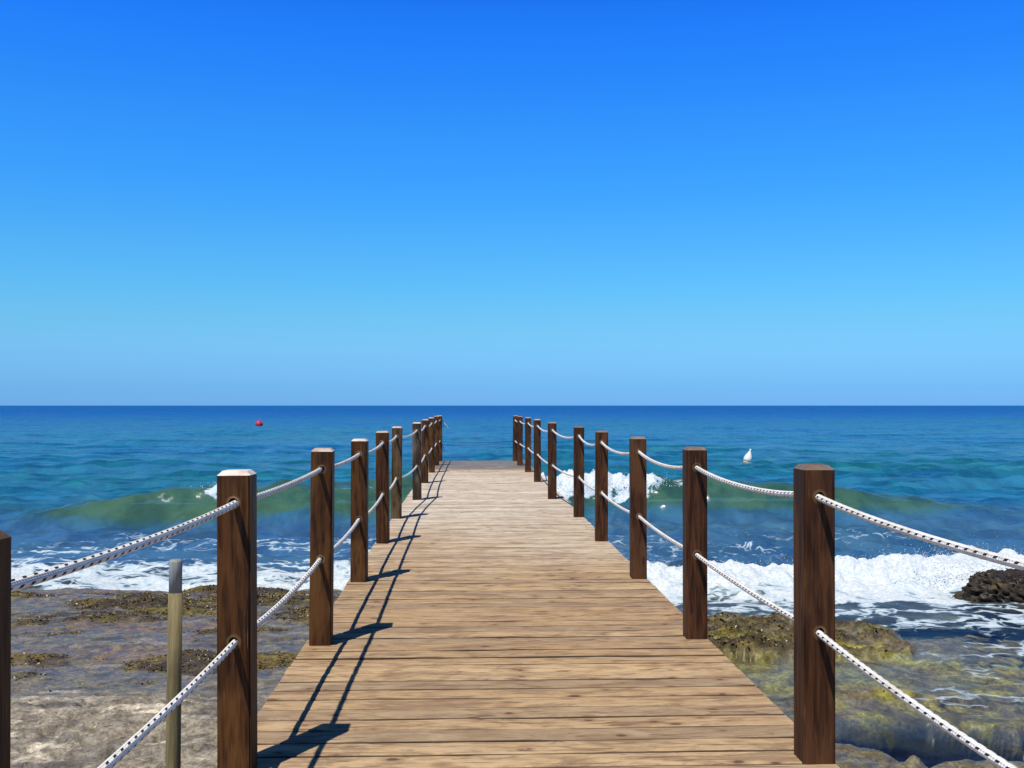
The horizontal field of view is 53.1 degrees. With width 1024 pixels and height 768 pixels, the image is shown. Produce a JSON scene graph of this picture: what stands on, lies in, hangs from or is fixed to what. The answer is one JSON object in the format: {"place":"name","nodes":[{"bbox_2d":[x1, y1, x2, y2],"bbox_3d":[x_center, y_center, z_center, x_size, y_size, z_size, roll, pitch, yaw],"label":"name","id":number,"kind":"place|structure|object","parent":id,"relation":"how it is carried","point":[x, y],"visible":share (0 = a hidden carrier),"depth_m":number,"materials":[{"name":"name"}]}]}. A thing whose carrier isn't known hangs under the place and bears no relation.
{"place":"outdoors","nodes":[
{"label":"outdoors","id":0,"kind":"place"},
{"bbox_2d":[0,406,1023,706],"bbox_3d":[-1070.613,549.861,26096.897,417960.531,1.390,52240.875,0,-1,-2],"label":"sea","id":1,"kind":"structure","parent":0,"point":[78,482],"depth_m":28.71,"materials":[{"name":"liquid"}]},
{"bbox_2d":[255,419,262,425],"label":"buoy","id":2,"kind":"object","parent":1,"relation":"on","point":[259,422],"visible":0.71,"depth_m":110.60,"materials":[{"name":"red paint"}]},
{"bbox_2d":[128,474,1022,588],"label":"sea spray","id":3,"kind":"object","parent":1,"relation":"on","point":[959,559],"visible":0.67,"depth_m":12.44,"materials":[{"name":"white liquid"}]},
{"bbox_2d":[743,449,751,462],"bbox_3d":[9.120,2.852,39.556,0.324,0.715,0.324,17,-2,-2],"label":"buoy","id":4,"kind":"object","parent":1,"relation":"on","point":[747,457],"visible":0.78,"depth_m":39.45,"materials":[{"name":"white plastic"}]},
{"bbox_2d":[954,568,1023,638],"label":"boulder","id":5,"kind":"object","parent":1,"relation":"in","point":[997,588],"visible":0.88,"depth_m":11.55,"materials":[{"name":"brown stone"}]},
{"bbox_2d":[0,0,1023,405],"label":"sky","id":6,"kind":"structure","parent":0,"point":[203,202],"materials":[{"name":"blue"}]},
{"bbox_2d":[10,561,1023,767],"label":"rocky shore","id":7,"kind":"structure","parent":0,"point":[104,712],"depth_m":8.20,"materials":[{"name":"grey stone"}]},
{"bbox_2d":[165,559,182,767],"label":"stake","id":8,"kind":"object","parent":7,"relation":"on","point":[174,687],"visible":1,"depth_m":4.40,"materials":[{"name":"brown wood"}]},
{"bbox_2d":[11,585,888,691],"bbox_3d":[-2.887,2.312,9.404,13.052,0.258,4.517,0,-1,-2],"label":"seaweed","id":9,"kind":"object","parent":7,"relation":"on","point":[200,657],"visible":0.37,"depth_m":9.97,"materials":[{"name":"brown plant"}]},
{"bbox_2d":[257,461,839,767],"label":"pier","id":10,"kind":"structure","parent":7,"relation":"on","point":[498,614],"depth_m":5.52,"materials":[{"name":"brown wood"}]},
{"bbox_2d":[0,530,10,767],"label":"rope post","id":11,"kind":"object","parent":10,"relation":"on","point":[5,645],"visible":1,"depth_m":1.93,"materials":[{"name":"brown wood"}]},
{"bbox_2d":[97,440,444,767],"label":"rope","id":12,"kind":"object","parent":11,"relation":"attached to","point":[127,747],"visible":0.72,"depth_m":3.40,"materials":[{"name":"white fabric"}]},
{"bbox_2d":[217,469,256,767],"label":"rope post","id":13,"kind":"object","parent":10,"relation":"on","point":[237,619],"visible":0.88,"depth_m":3.87,"materials":[{"name":"brown wood"}]},
{"bbox_2d":[11,419,448,591],"bbox_3d":[-1.413,0.754,13.880,0.247,0.254,24.272,0,-1,-2],"label":"rope","id":14,"kind":"object","parent":13,"relation":"attached to","point":[31,579],"visible":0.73,"depth_m":2.80,"materials":[{"name":"white fabric"}]},
{"bbox_2d":[309,448,334,645],"bbox_3d":[-1.118,0.962,6.026,0.126,1.168,0.126,0,-1,-4],"label":"rope post","id":15,"kind":"object","parent":10,"relation":"on","point":[322,545],"visible":0.84,"depth_m":5.96,"materials":[{"name":"brown wood"}]},
{"bbox_2d":[350,439,368,581],"bbox_3d":[-1.216,1.014,8.168,0.126,1.152,0.126,0,-2,-1],"label":"rope post","id":16,"kind":"object","parent":10,"relation":"on","point":[359,533],"visible":0.84,"depth_m":8.11,"materials":[{"name":"brown wood"}]},
{"bbox_2d":[376,431,389,543],"bbox_3d":[-1.323,1.060,10.472,0.126,1.158,0.126,0,-2,-1],"label":"rope post","id":17,"kind":"object","parent":10,"relation":"on","point":[383,505],"visible":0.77,"depth_m":10.41,"materials":[{"name":"brown wood"}]},
{"bbox_2d":[391,426,401,518],"bbox_3d":[-1.432,1.107,12.725,0.126,1.158,0.126,0,-1,-4],"label":"rope post","id":18,"kind":"object","parent":10,"relation":"on","point":[396,499],"visible":0.81,"depth_m":12.66,"materials":[{"name":"brown wood"}]},
{"bbox_2d":[412,422,421,499],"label":"rope post","id":19,"kind":"object","parent":10,"relation":"on","point":[416,472],"visible":0.82,"depth_m":15.15,"materials":[{"name":"brown wood"}]},
{"bbox_2d":[421,419,428,482],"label":"rope post","id":20,"kind":"object","parent":10,"relation":"on","point":[424,450],"visible":0.81,"depth_m":18.48,"materials":[{"name":"brown wood"}]},
{"bbox_2d":[428,417,434,472],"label":"rope post","id":21,"kind":"object","parent":10,"relation":"on","point":[432,445],"visible":0.81,"depth_m":21.37,"materials":[{"name":"brown wood"}]},
{"bbox_2d":[434,416,438,464],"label":"rope post","id":22,"kind":"object","parent":10,"relation":"on","point":[437,441],"visible":0.79,"depth_m":23.95,"materials":[{"name":"brown wood"}]},
{"bbox_2d":[438,415,441,460],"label":"rope post","id":23,"kind":"object","parent":10,"relation":"on","point":[440,439],"visible":0.7,"depth_m":25.81,"materials":[{"name":"brown wood"}]},
{"bbox_2d":[442,441,512,442],"bbox_3d":[-0.872,1.469,25.901,1.799,0.039,0.010,0,-1,0],"label":"cord","id":24,"kind":"object","parent":23,"relation":"attached to","point":[477,442],"visible":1,"depth_m":25.90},
{"bbox_2d":[513,415,517,460],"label":"rope post","id":25,"kind":"object","parent":10,"relation":"on","point":[514,438],"visible":0.78,"depth_m":25.81,"materials":[{"name":"brown wood"}]},
{"bbox_2d":[517,416,522,465],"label":"rope post","id":26,"kind":"object","parent":10,"relation":"on","point":[519,446],"visible":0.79,"depth_m":23.87,"materials":[{"name":"brown wood"}]},
{"bbox_2d":[515,440,1017,767],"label":"rope","id":27,"kind":"object","parent":26,"relation":"attached to","point":[964,738],"visible":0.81,"depth_m":3.49,"materials":[{"name":"white fabric"}]},
{"bbox_2d":[515,419,1023,570],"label":"rope","id":28,"kind":"object","parent":26,"relation":"attached to","point":[1005,560],"visible":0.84,"depth_m":3.42,"materials":[{"name":"white fabric"}]},
{"bbox_2d":[525,417,530,471],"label":"rope post","id":29,"kind":"object","parent":10,"relation":"on","point":[527,444],"visible":0.82,"depth_m":21.54,"materials":[{"name":"brown wood"}]},
{"bbox_2d":[534,419,540,481],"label":"rope post","id":30,"kind":"object","parent":10,"relation":"on","point":[537,449],"visible":0.86,"depth_m":18.71,"materials":[{"name":"brown wood"}]},
{"bbox_2d":[548,422,556,498],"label":"rope post","id":31,"kind":"object","parent":10,"relation":"on","point":[552,459],"visible":0.87,"depth_m":15.31,"materials":[{"name":"brown wood"}]},
{"bbox_2d":[573,426,583,516],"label":"rope post","id":32,"kind":"object","parent":10,"relation":"on","point":[578,470],"visible":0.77,"depth_m":12.84,"materials":[{"name":"brown wood"}]},
{"bbox_2d":[595,430,607,540],"bbox_3d":[0.928,1.063,10.625,0.126,1.158,0.126,0,-1,0],"label":"rope post","id":33,"kind":"object","parent":10,"relation":"on","point":[601,484],"visible":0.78,"depth_m":10.56,"materials":[{"name":"brown wood"}]},
{"bbox_2d":[629,437,646,578],"bbox_3d":[1.028,1.012,8.353,0.126,1.164,0.126,0,-1,-1],"label":"rope post","id":34,"kind":"object","parent":10,"relation":"on","point":[637,506],"visible":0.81,"depth_m":8.29,"materials":[{"name":"brown wood"}]},
{"bbox_2d":[682,447,707,639],"bbox_3d":[1.108,0.966,6.207,0.126,1.168,0.126,0,-1,-2],"label":"rope post","id":35,"kind":"object","parent":10,"relation":"on","point":[694,541],"visible":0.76,"depth_m":6.15,"materials":[{"name":"brown wood"}]},
{"bbox_2d":[793,464,834,764],"bbox_3d":[1.200,0.913,4.068,0.126,1.184,0.126,0,-1,-4],"label":"rope post","id":36,"kind":"object","parent":10,"relation":"on","point":[814,609],"visible":0.88,"depth_m":4.01,"materials":[{"name":"brown wood"}]}
]}

